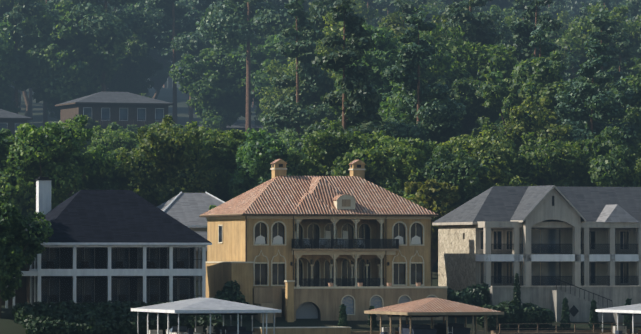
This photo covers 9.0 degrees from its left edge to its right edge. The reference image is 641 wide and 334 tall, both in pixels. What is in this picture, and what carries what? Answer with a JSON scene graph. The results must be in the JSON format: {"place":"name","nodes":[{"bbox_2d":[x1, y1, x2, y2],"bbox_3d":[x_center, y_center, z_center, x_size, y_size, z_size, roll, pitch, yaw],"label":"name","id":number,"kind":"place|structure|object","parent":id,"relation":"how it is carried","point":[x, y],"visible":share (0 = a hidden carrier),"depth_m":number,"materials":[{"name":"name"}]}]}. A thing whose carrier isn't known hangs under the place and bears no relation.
{"place":"outdoors","nodes":[
{"label":"outdoors","id":0,"kind":"place"},
{"bbox_2d":[198,121,262,134],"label":"hill house","id":1,"kind":"structure","parent":0,"point":[238,125],"depth_m":553.06,"materials":[{"name":"grey"}]},
{"bbox_2d":[0,66,640,333],"bbox_3d":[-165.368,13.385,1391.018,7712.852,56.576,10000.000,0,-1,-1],"label":"terrain","id":2,"kind":"structure","parent":0,"point":[8,325],"depth_m":393.84,"materials":[{"name":"green plant"}]},
{"bbox_2d":[0,128,15,176],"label":"tree","id":3,"kind":"object","parent":2,"relation":"on","point":[4,139],"visible":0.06,"depth_m":414.75,"materials":[{"name":"green plant"}]},
{"bbox_2d":[0,20,25,112],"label":"tree","id":4,"kind":"object","parent":2,"relation":"on","point":[11,62],"visible":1,"depth_m":553.44,"materials":[{"name":"green plant"}]},
{"bbox_2d":[0,109,32,136],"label":"hill house","id":5,"kind":"structure","parent":2,"relation":"on","point":[11,121],"depth_m":542.32,"materials":[{"name":"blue glass"}]},
{"bbox_2d":[0,167,35,220],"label":"tree","id":6,"kind":"object","parent":2,"relation":"on","point":[17,188],"visible":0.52,"depth_m":408.29,"materials":[{"name":"green plant"}]},
{"bbox_2d":[0,0,45,113],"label":"tree","id":7,"kind":"object","parent":2,"relation":"on","point":[24,7],"visible":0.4,"depth_m":556.18,"materials":[{"name":"green plant"}]},
{"bbox_2d":[0,0,45,50],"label":"tree","id":8,"kind":"object","parent":2,"relation":"on","point":[6,6],"visible":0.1,"depth_m":579.46,"materials":[{"name":"green plant"}]},
{"bbox_2d":[0,193,53,317],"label":"tree","id":9,"kind":"object","parent":2,"relation":"on","point":[19,245],"visible":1,"depth_m":373.79,"materials":[{"name":"green plant"}]},
{"bbox_2d":[22,0,57,122],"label":"tree","id":10,"kind":"object","parent":2,"relation":"on","point":[27,104],"depth_m":599.77,"materials":[{"name":"brown plant"}]},
{"bbox_2d":[17,0,65,127],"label":"pine","id":11,"kind":"object","parent":2,"relation":"on","point":[50,5],"visible":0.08,"depth_m":573.96,"materials":[{"name":"green plant"}]},
{"bbox_2d":[0,114,114,220],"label":"tree","id":12,"kind":"object","parent":2,"relation":"on","point":[33,154],"visible":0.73,"depth_m":413.75,"materials":[{"name":"green plant"}]},
{"bbox_2d":[15,0,126,110],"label":"tree","id":13,"kind":"object","parent":2,"relation":"on","point":[64,60],"visible":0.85,"depth_m":555.92,"materials":[{"name":"green plant"}]},
{"bbox_2d":[46,87,100,119],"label":"tree","id":14,"kind":"object","parent":2,"relation":"on","point":[51,107],"visible":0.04,"depth_m":571.15,"materials":[{"name":"green plant"}]},
{"bbox_2d":[65,114,99,128],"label":"tree","id":15,"kind":"object","parent":2,"relation":"on","point":[91,123],"visible":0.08,"depth_m":526.50,"materials":[{"name":"green plant"}]},
{"bbox_2d":[81,150,129,189],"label":"tree","id":16,"kind":"object","parent":2,"relation":"on","point":[97,183],"visible":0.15,"depth_m":421.78,"materials":[{"name":"green plant"}]},
{"bbox_2d":[0,177,211,307],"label":"house","id":17,"kind":"structure","parent":2,"relation":"on","point":[112,246],"depth_m":383.38,"materials":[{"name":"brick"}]},
{"bbox_2d":[80,125,139,155],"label":"tree","id":18,"kind":"object","parent":2,"relation":"on","point":[113,140],"visible":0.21,"depth_m":454.50,"materials":[{"name":"green plant"}]},
{"bbox_2d":[55,92,173,128],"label":"hill house","id":19,"kind":"structure","parent":2,"relation":"on","point":[121,109],"depth_m":542.59,"materials":[{"name":"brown brick"}]},
{"bbox_2d":[69,0,161,91],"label":"pine","id":20,"kind":"object","parent":2,"relation":"on","point":[95,15],"visible":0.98,"depth_m":556.50,"materials":[{"name":"green plant"}]},
{"bbox_2d":[12,299,226,333],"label":"hedge","id":21,"kind":"object","parent":2,"relation":"on","point":[105,317],"visible":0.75,"depth_m":374.06,"materials":[{"name":"green plant"}]},
{"bbox_2d":[93,122,147,135],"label":"tree","id":22,"kind":"object","parent":2,"relation":"on","point":[112,126],"visible":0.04,"depth_m":480.03,"materials":[{"name":"green plant"}]},
{"bbox_2d":[106,14,164,93],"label":"tree","id":23,"kind":"object","parent":2,"relation":"on","point":[132,74],"visible":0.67,"depth_m":573.03,"materials":[{"name":"green plant"}]},
{"bbox_2d":[134,0,182,98],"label":"tree","id":24,"kind":"object","parent":2,"relation":"on","point":[159,78],"visible":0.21,"depth_m":607.74,"materials":[{"name":"green plant"}]},
{"bbox_2d":[111,114,217,206],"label":"tree","id":25,"kind":"object","parent":2,"relation":"on","point":[161,167],"visible":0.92,"depth_m":417.88,"materials":[{"name":"green plant"}]},
{"bbox_2d":[145,0,214,125],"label":"pine","id":26,"kind":"object","parent":2,"relation":"on","point":[180,37],"visible":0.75,"depth_m":573.63,"materials":[{"name":"green plant"}]},
{"bbox_2d":[156,0,205,123],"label":"pine","id":27,"kind":"object","parent":2,"relation":"on","point":[168,53],"visible":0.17,"depth_m":596.11,"materials":[{"name":"green plant"}]},
{"bbox_2d":[157,192,224,279],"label":"house","id":28,"kind":"structure","parent":2,"relation":"on","point":[187,209],"depth_m":411.83,"materials":[{"name":"grey"}]},
{"bbox_2d":[169,40,256,132],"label":"tree","id":29,"kind":"object","parent":2,"relation":"on","point":[217,92],"visible":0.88,"depth_m":543.88,"materials":[{"name":"green plant"}]},
{"bbox_2d":[186,0,246,64],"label":"tree","id":30,"kind":"object","parent":2,"relation":"on","point":[205,5],"visible":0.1,"depth_m":571.96,"materials":[{"name":"green plant"}]},
{"bbox_2d":[185,121,249,201],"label":"tree","id":31,"kind":"object","parent":2,"relation":"on","point":[222,146],"visible":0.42,"depth_m":426.48,"materials":[{"name":"green plant"}]},
{"bbox_2d":[213,280,250,320],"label":"bush","id":32,"kind":"object","parent":2,"relation":"on","point":[230,291],"visible":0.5,"depth_m":386.22,"materials":[{"name":"green plant"}]},
{"bbox_2d":[195,0,295,132],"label":"pine","id":33,"kind":"object","parent":2,"relation":"on","point":[228,24],"visible":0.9,"depth_m":536.41,"materials":[{"name":"green plant"}]},
{"bbox_2d":[254,90,263,125],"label":"tree","id":34,"kind":"object","parent":2,"relation":"on","point":[257,110],"visible":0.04,"depth_m":572.56,"materials":[{"name":"green plant"}]},
{"bbox_2d":[227,128,296,200],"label":"tree","id":35,"kind":"object","parent":2,"relation":"on","point":[256,157],"visible":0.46,"depth_m":419.06,"materials":[{"name":"green plant"}]},
{"bbox_2d":[226,23,301,120],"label":"tree","id":36,"kind":"object","parent":2,"relation":"on","point":[259,76],"visible":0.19,"depth_m":543.67,"materials":[{"name":"green plant"}]},
{"bbox_2d":[250,29,278,61],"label":"tree","id":37,"kind":"object","parent":2,"relation":"on","point":[257,41],"visible":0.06,"depth_m":561.90,"materials":[{"name":"green plant"}]},
{"bbox_2d":[257,109,275,135],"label":"tree","id":38,"kind":"object","parent":2,"relation":"on","point":[268,129],"visible":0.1,"depth_m":527.19,"materials":[{"name":"green plant"}]},
{"bbox_2d":[250,0,310,23],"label":"tree","id":39,"kind":"object","parent":2,"relation":"on","point":[282,3],"visible":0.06,"depth_m":574.49,"materials":[{"name":"green plant"}]},
{"bbox_2d":[259,53,306,115],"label":"tree","id":40,"kind":"object","parent":2,"relation":"on","point":[271,96],"visible":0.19,"depth_m":517.12,"materials":[{"name":"green plant"}]},
{"bbox_2d":[262,113,310,142],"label":"tree","id":41,"kind":"object","parent":2,"relation":"on","point":[277,136],"visible":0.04,"depth_m":481.87,"materials":[{"name":"green plant"}]},
{"bbox_2d":[281,131,299,149],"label":"tree","id":42,"kind":"object","parent":2,"relation":"on","point":[286,141],"depth_m":462.32,"materials":[{"name":"green plant"}]},
{"bbox_2d":[282,138,306,162],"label":"tree","id":43,"kind":"object","parent":2,"relation":"on","point":[294,146],"depth_m":456.95,"materials":[{"name":"green plant"}]},
{"bbox_2d":[262,0,336,138],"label":"pine","id":44,"kind":"object","parent":2,"relation":"on","point":[297,110],"visible":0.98,"depth_m":474.68,"materials":[{"name":"green plant"}]},
{"bbox_2d":[271,119,379,179],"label":"tree","id":45,"kind":"object","parent":2,"relation":"on","point":[326,153],"visible":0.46,"depth_m":421.69,"materials":[{"name":"green plant"}]},
{"bbox_2d":[305,0,347,54],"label":"tree","id":46,"kind":"object","parent":2,"relation":"on","point":[323,7],"visible":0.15,"depth_m":494.80,"materials":[{"name":"green plant"}]},
{"bbox_2d":[199,159,483,333],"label":"villa","id":47,"kind":"object","parent":2,"relation":"on","point":[321,248],"visible":0.98,"depth_m":395.20,"materials":[{"name":"paint"}]},
{"bbox_2d":[306,0,379,34],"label":"tree","id":48,"kind":"object","parent":2,"relation":"on","point":[368,13],"depth_m":555.19,"materials":[{"name":"green plant"}]},
{"bbox_2d":[338,304,347,326],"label":"cypress","id":49,"kind":"object","parent":2,"relation":"on","point":[342,319],"visible":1,"depth_m":387.67,"materials":[{"name":"green plant"}]},
{"bbox_2d":[309,12,381,125],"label":"tree","id":50,"kind":"object","parent":2,"relation":"on","point":[323,48],"visible":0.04,"depth_m":480.33,"materials":[{"name":"green plant"}]},
{"bbox_2d":[298,0,397,152],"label":"pine","id":51,"kind":"object","parent":2,"relation":"on","point":[359,97],"visible":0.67,"depth_m":433.01,"materials":[{"name":"green plant"}]},
{"bbox_2d":[360,0,385,27],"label":"tree","id":52,"kind":"object","parent":2,"relation":"on","point":[373,21],"visible":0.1,"depth_m":588.08,"materials":[{"name":"green plant"}]},
{"bbox_2d":[325,51,434,120],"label":"tree","id":53,"kind":"object","parent":2,"relation":"on","point":[337,110],"depth_m":458.59,"materials":[{"name":"green plant"}]},
{"bbox_2d":[333,22,435,125],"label":"tree","id":54,"kind":"object","parent":2,"relation":"on","point":[379,57],"visible":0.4,"depth_m":454.86,"materials":[{"name":"green plant"}]},
{"bbox_2d":[332,130,439,196],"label":"tree","id":55,"kind":"object","parent":2,"relation":"on","point":[393,165],"visible":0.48,"depth_m":419.57,"materials":[{"name":"green plant"}]},
{"bbox_2d":[373,0,401,15],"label":"tree","id":56,"kind":"object","parent":2,"relation":"on","point":[387,4],"visible":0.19,"depth_m":596.76,"materials":[{"name":"green plant"}]},
{"bbox_2d":[383,0,415,29],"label":"tree","id":57,"kind":"object","parent":2,"relation":"on","point":[406,9],"visible":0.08,"depth_m":492.66,"materials":[{"name":"green plant"}]},
{"bbox_2d":[401,0,435,31],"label":"tree","id":58,"kind":"object","parent":2,"relation":"on","point":[417,3],"visible":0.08,"depth_m":559.47,"materials":[{"name":"green plant"}]},
{"bbox_2d":[378,80,460,159],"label":"tree","id":59,"kind":"object","parent":2,"relation":"on","point":[398,111],"visible":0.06,"depth_m":443.73,"materials":[{"name":"green plant"}]},
{"bbox_2d":[393,0,446,19],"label":"tree","id":60,"kind":"object","parent":2,"relation":"on","point":[436,3],"depth_m":613.21,"materials":[{"name":"green plant"}]},
{"bbox_2d":[400,0,441,25],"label":"tree","id":61,"kind":"object","parent":2,"relation":"on","point":[432,10],"depth_m":569.88,"materials":[{"name":"green plant"}]},
{"bbox_2d":[378,7,466,142],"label":"pine","id":62,"kind":"object","parent":2,"relation":"on","point":[431,110],"visible":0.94,"depth_m":438.38,"materials":[{"name":"green plant"}]},
{"bbox_2d":[404,179,459,278],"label":"tree","id":63,"kind":"object","parent":2,"relation":"on","point":[437,196],"visible":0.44,"depth_m":414.67,"materials":[{"name":"green plant"}]},
{"bbox_2d":[385,12,494,46],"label":"tree","id":64,"kind":"object","parent":2,"relation":"on","point":[398,30],"visible":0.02,"depth_m":488.40,"materials":[{"name":"green plant"}]},
{"bbox_2d":[400,145,488,271],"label":"tree","id":65,"kind":"object","parent":2,"relation":"on","point":[462,173],"visible":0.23,"depth_m":417.35,"materials":[{"name":"green plant"}]},
{"bbox_2d":[394,23,519,125],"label":"tree","id":66,"kind":"object","parent":2,"relation":"on","point":[482,63],"visible":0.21,"depth_m":464.66,"materials":[{"name":"green plant"}]},
{"bbox_2d":[425,67,501,138],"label":"tree","id":67,"kind":"object","parent":2,"relation":"on","point":[465,88],"visible":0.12,"depth_m":454.12,"materials":[{"name":"green plant"}]},
{"bbox_2d":[447,282,490,315],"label":"shrub","id":68,"kind":"object","parent":2,"relation":"on","point":[477,294],"visible":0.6,"depth_m":395.38,"materials":[{"name":"green plant"}]},
{"bbox_2d":[440,0,516,80],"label":"pine","id":69,"kind":"object","parent":2,"relation":"on","point":[476,29],"visible":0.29,"depth_m":475.78,"materials":[{"name":"green plant"}]},
{"bbox_2d":[438,124,536,193],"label":"tree","id":70,"kind":"object","parent":2,"relation":"on","point":[495,154],"visible":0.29,"depth_m":421.71,"materials":[{"name":"green plant"}]},
{"bbox_2d":[462,0,514,13],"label":"tree","id":71,"kind":"object","parent":2,"relation":"on","point":[502,4],"visible":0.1,"depth_m":598.16,"materials":[{"name":"green plant"}]},
{"bbox_2d":[487,5,512,46],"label":"tree","id":72,"kind":"object","parent":2,"relation":"on","point":[503,27],"visible":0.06,"depth_m":504.78,"materials":[{"name":"green plant"}]},
{"bbox_2d":[470,113,556,137],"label":"tree","id":73,"kind":"object","parent":2,"relation":"on","point":[482,121],"depth_m":448.39,"materials":[{"name":"green plant"}]},
{"bbox_2d":[477,5,552,38],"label":"tree","id":74,"kind":"object","parent":2,"relation":"on","point":[506,14],"depth_m":576.20,"materials":[{"name":"green plant"}]},
{"bbox_2d":[477,300,554,330],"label":"shrub","id":75,"kind":"object","parent":2,"relation":"on","point":[534,314],"visible":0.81,"depth_m":392.20,"materials":[{"name":"green plant"}]},
{"bbox_2d":[512,273,522,329],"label":"cypress","id":76,"kind":"object","parent":2,"relation":"on","point":[516,299],"visible":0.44,"depth_m":392.78,"materials":[{"name":"green plant"}]},
{"bbox_2d":[479,51,569,138],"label":"tree","id":77,"kind":"object","parent":2,"relation":"on","point":[537,78],"visible":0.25,"depth_m":444.85,"materials":[{"name":"green plant"}]},
{"bbox_2d":[506,0,542,63],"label":"tree","id":78,"kind":"object","parent":2,"relation":"on","point":[519,5],"visible":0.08,"depth_m":517.74,"materials":[{"name":"green plant"}]},
{"bbox_2d":[480,95,572,163],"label":"tree","id":79,"kind":"object","parent":2,"relation":"on","point":[525,119],"visible":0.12,"depth_m":434.36,"materials":[{"name":"green plant"}]},
{"bbox_2d":[432,185,640,333],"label":"house","id":80,"kind":"structure","parent":2,"relation":"on","point":[554,246],"depth_m":404.37,"materials":[{"name":"grey paint"}]},
{"bbox_2d":[513,23,565,86],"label":"tree","id":81,"kind":"object","parent":2,"relation":"on","point":[546,47],"visible":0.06,"depth_m":452.77,"materials":[{"name":"green plant"}]},
{"bbox_2d":[507,0,572,91],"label":"pine","id":82,"kind":"object","parent":2,"relation":"on","point":[525,29],"visible":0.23,"depth_m":466.64,"materials":[{"name":"green plant"}]},
{"bbox_2d":[488,71,599,126],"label":"tree","id":83,"kind":"object","parent":2,"relation":"on","point":[499,76],"visible":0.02,"depth_m":455.55,"materials":[{"name":"green plant"}]},
{"bbox_2d":[496,132,594,186],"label":"tree","id":84,"kind":"object","parent":2,"relation":"on","point":[552,163],"visible":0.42,"depth_m":423.95,"materials":[{"name":"green plant"}]},
{"bbox_2d":[538,0,565,18],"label":"tree","id":85,"kind":"object","parent":2,"relation":"on","point":[555,7],"visible":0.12,"depth_m":609.98,"materials":[{"name":"green plant"}]},
{"bbox_2d":[545,28,565,40],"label":"tree","id":86,"kind":"object","parent":2,"relation":"on","point":[556,33],"visible":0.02,"depth_m":525.82,"materials":[{"name":"green plant"}]},
{"bbox_2d":[533,0,588,17],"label":"tree","id":87,"kind":"object","parent":2,"relation":"on","point":[571,7],"visible":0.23,"depth_m":666.78,"materials":[{"name":"green plant"}]},
{"bbox_2d":[553,11,574,31],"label":"tree","id":88,"kind":"object","parent":2,"relation":"on","point":[565,17],"depth_m":591.79,"materials":[{"name":"green plant"}]},
{"bbox_2d":[560,297,570,329],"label":"cypress","id":89,"kind":"object","parent":2,"relation":"on","point":[565,316],"visible":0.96,"depth_m":394.16,"materials":[{"name":"green plant"}]},
{"bbox_2d":[563,52,580,81],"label":"tree","id":90,"kind":"object","parent":2,"relation":"on","point":[573,62],"visible":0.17,"depth_m":502.38,"materials":[{"name":"green plant"}]},
{"bbox_2d":[512,2,640,77],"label":"tree","id":91,"kind":"object","parent":2,"relation":"on","point":[572,39],"visible":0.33,"depth_m":512.65,"materials":[{"name":"green plant"}]},
{"bbox_2d":[588,299,599,328],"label":"cypress","id":92,"kind":"object","parent":2,"relation":"on","point":[593,317],"visible":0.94,"depth_m":395.15,"materials":[{"name":"green plant"}]},
{"bbox_2d":[553,35,640,146],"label":"pine","id":93,"kind":"object","parent":2,"relation":"on","point":[574,113],"visible":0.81,"depth_m":437.24,"materials":[{"name":"green plant"}]},
{"bbox_2d":[584,78,616,134],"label":"tree","id":94,"kind":"object","parent":2,"relation":"on","point":[608,86],"depth_m":462.78,"materials":[{"name":"green plant"}]},
{"bbox_2d":[584,8,625,90],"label":"tree","id":95,"kind":"object","parent":2,"relation":"on","point":[609,27],"visible":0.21,"depth_m":468.84,"materials":[{"name":"green plant"}]},
{"bbox_2d":[570,126,640,186],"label":"tree","id":96,"kind":"object","parent":2,"relation":"on","point":[609,166],"visible":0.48,"depth_m":422.39,"materials":[{"name":"green plant"}]},
{"bbox_2d":[576,57,640,80],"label":"tree","id":97,"kind":"object","parent":2,"relation":"on","point":[636,66],"visible":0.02,"depth_m":491.90,"materials":[{"name":"green plant"}]},
{"bbox_2d":[588,74,640,128],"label":"tree","id":98,"kind":"object","parent":2,"relation":"on","point":[632,83],"visible":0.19,"depth_m":456.96,"materials":[{"name":"green plant"}]},
{"bbox_2d":[607,28,636,86],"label":"tree","id":99,"kind":"object","parent":2,"relation":"on","point":[623,42],"visible":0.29,"depth_m":482.78,"materials":[{"name":"green plant"}]},
{"bbox_2d":[610,76,633,126],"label":"tree","id":100,"kind":"object","parent":2,"relation":"on","point":[620,85],"visible":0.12,"depth_m":452.38,"materials":[{"name":"green plant"}]},
{"bbox_2d":[623,298,631,329],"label":"cypress","id":101,"kind":"object","parent":2,"relation":"on","point":[628,318],"visible":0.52,"depth_m":395.64,"materials":[{"name":"green plant"}]},
{"bbox_2d":[616,58,640,116],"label":"tree","id":102,"kind":"object","parent":2,"relation":"on","point":[632,98],"visible":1,"depth_m":439.24,"materials":[{"name":"green plant"}]},
{"bbox_2d":[621,112,640,168],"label":"tree","id":103,"kind":"object","parent":2,"relation":"on","point":[636,119],"visible":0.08,"depth_m":437.43,"materials":[{"name":"green plant"}]},
{"bbox_2d":[624,146,640,186],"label":"tree","id":104,"kind":"object","parent":2,"relation":"on","point":[637,168],"visible":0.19,"depth_m":421.42,"materials":[{"name":"green plant"}]},
{"bbox_2d":[626,0,640,24],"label":"tree","id":105,"kind":"object","parent":2,"relation":"on","point":[633,7],"visible":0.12,"depth_m":564.33,"materials":[{"name":"green plant"}]},
{"label":"lake","id":106,"kind":"structure","parent":0,"visible":0},
{"bbox_2d":[166,326,201,333],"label":"white boat","id":107,"kind":"object","parent":106,"relation":"on","point":[182,330],"visible":0.94,"depth_m":367.82,"materials":[{"name":"white"}]},
{"bbox_2d":[131,297,281,333],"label":"dock","id":108,"kind":"object","parent":106,"relation":"in","point":[201,306],"visible":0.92,"depth_m":363.92,"materials":[{"name":"metal"}]},
{"bbox_2d":[215,326,252,333],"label":"covered boat","id":109,"kind":"object","parent":106,"relation":"on","point":[228,329],"visible":0.9,"depth_m":365.93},
{"bbox_2d":[398,324,436,333],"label":"boat","id":110,"kind":"object","parent":106,"relation":"in","point":[421,329],"visible":0.83,"depth_m":379.12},
{"bbox_2d":[364,298,503,333],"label":"covered dock","id":111,"kind":"object","parent":106,"relation":"in","point":[431,307],"visible":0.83,"depth_m":378.85,"materials":[{"name":"tile"}]},
{"bbox_2d":[434,323,470,333],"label":"boat","id":112,"kind":"object","parent":106,"relation":"in","point":[459,328],"visible":0.88,"depth_m":382.46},
{"bbox_2d":[596,304,640,333],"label":"dock","id":113,"kind":"object","parent":106,"relation":"in","point":[634,309],"visible":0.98,"depth_m":390.22,"materials":[{"name":"metal"}]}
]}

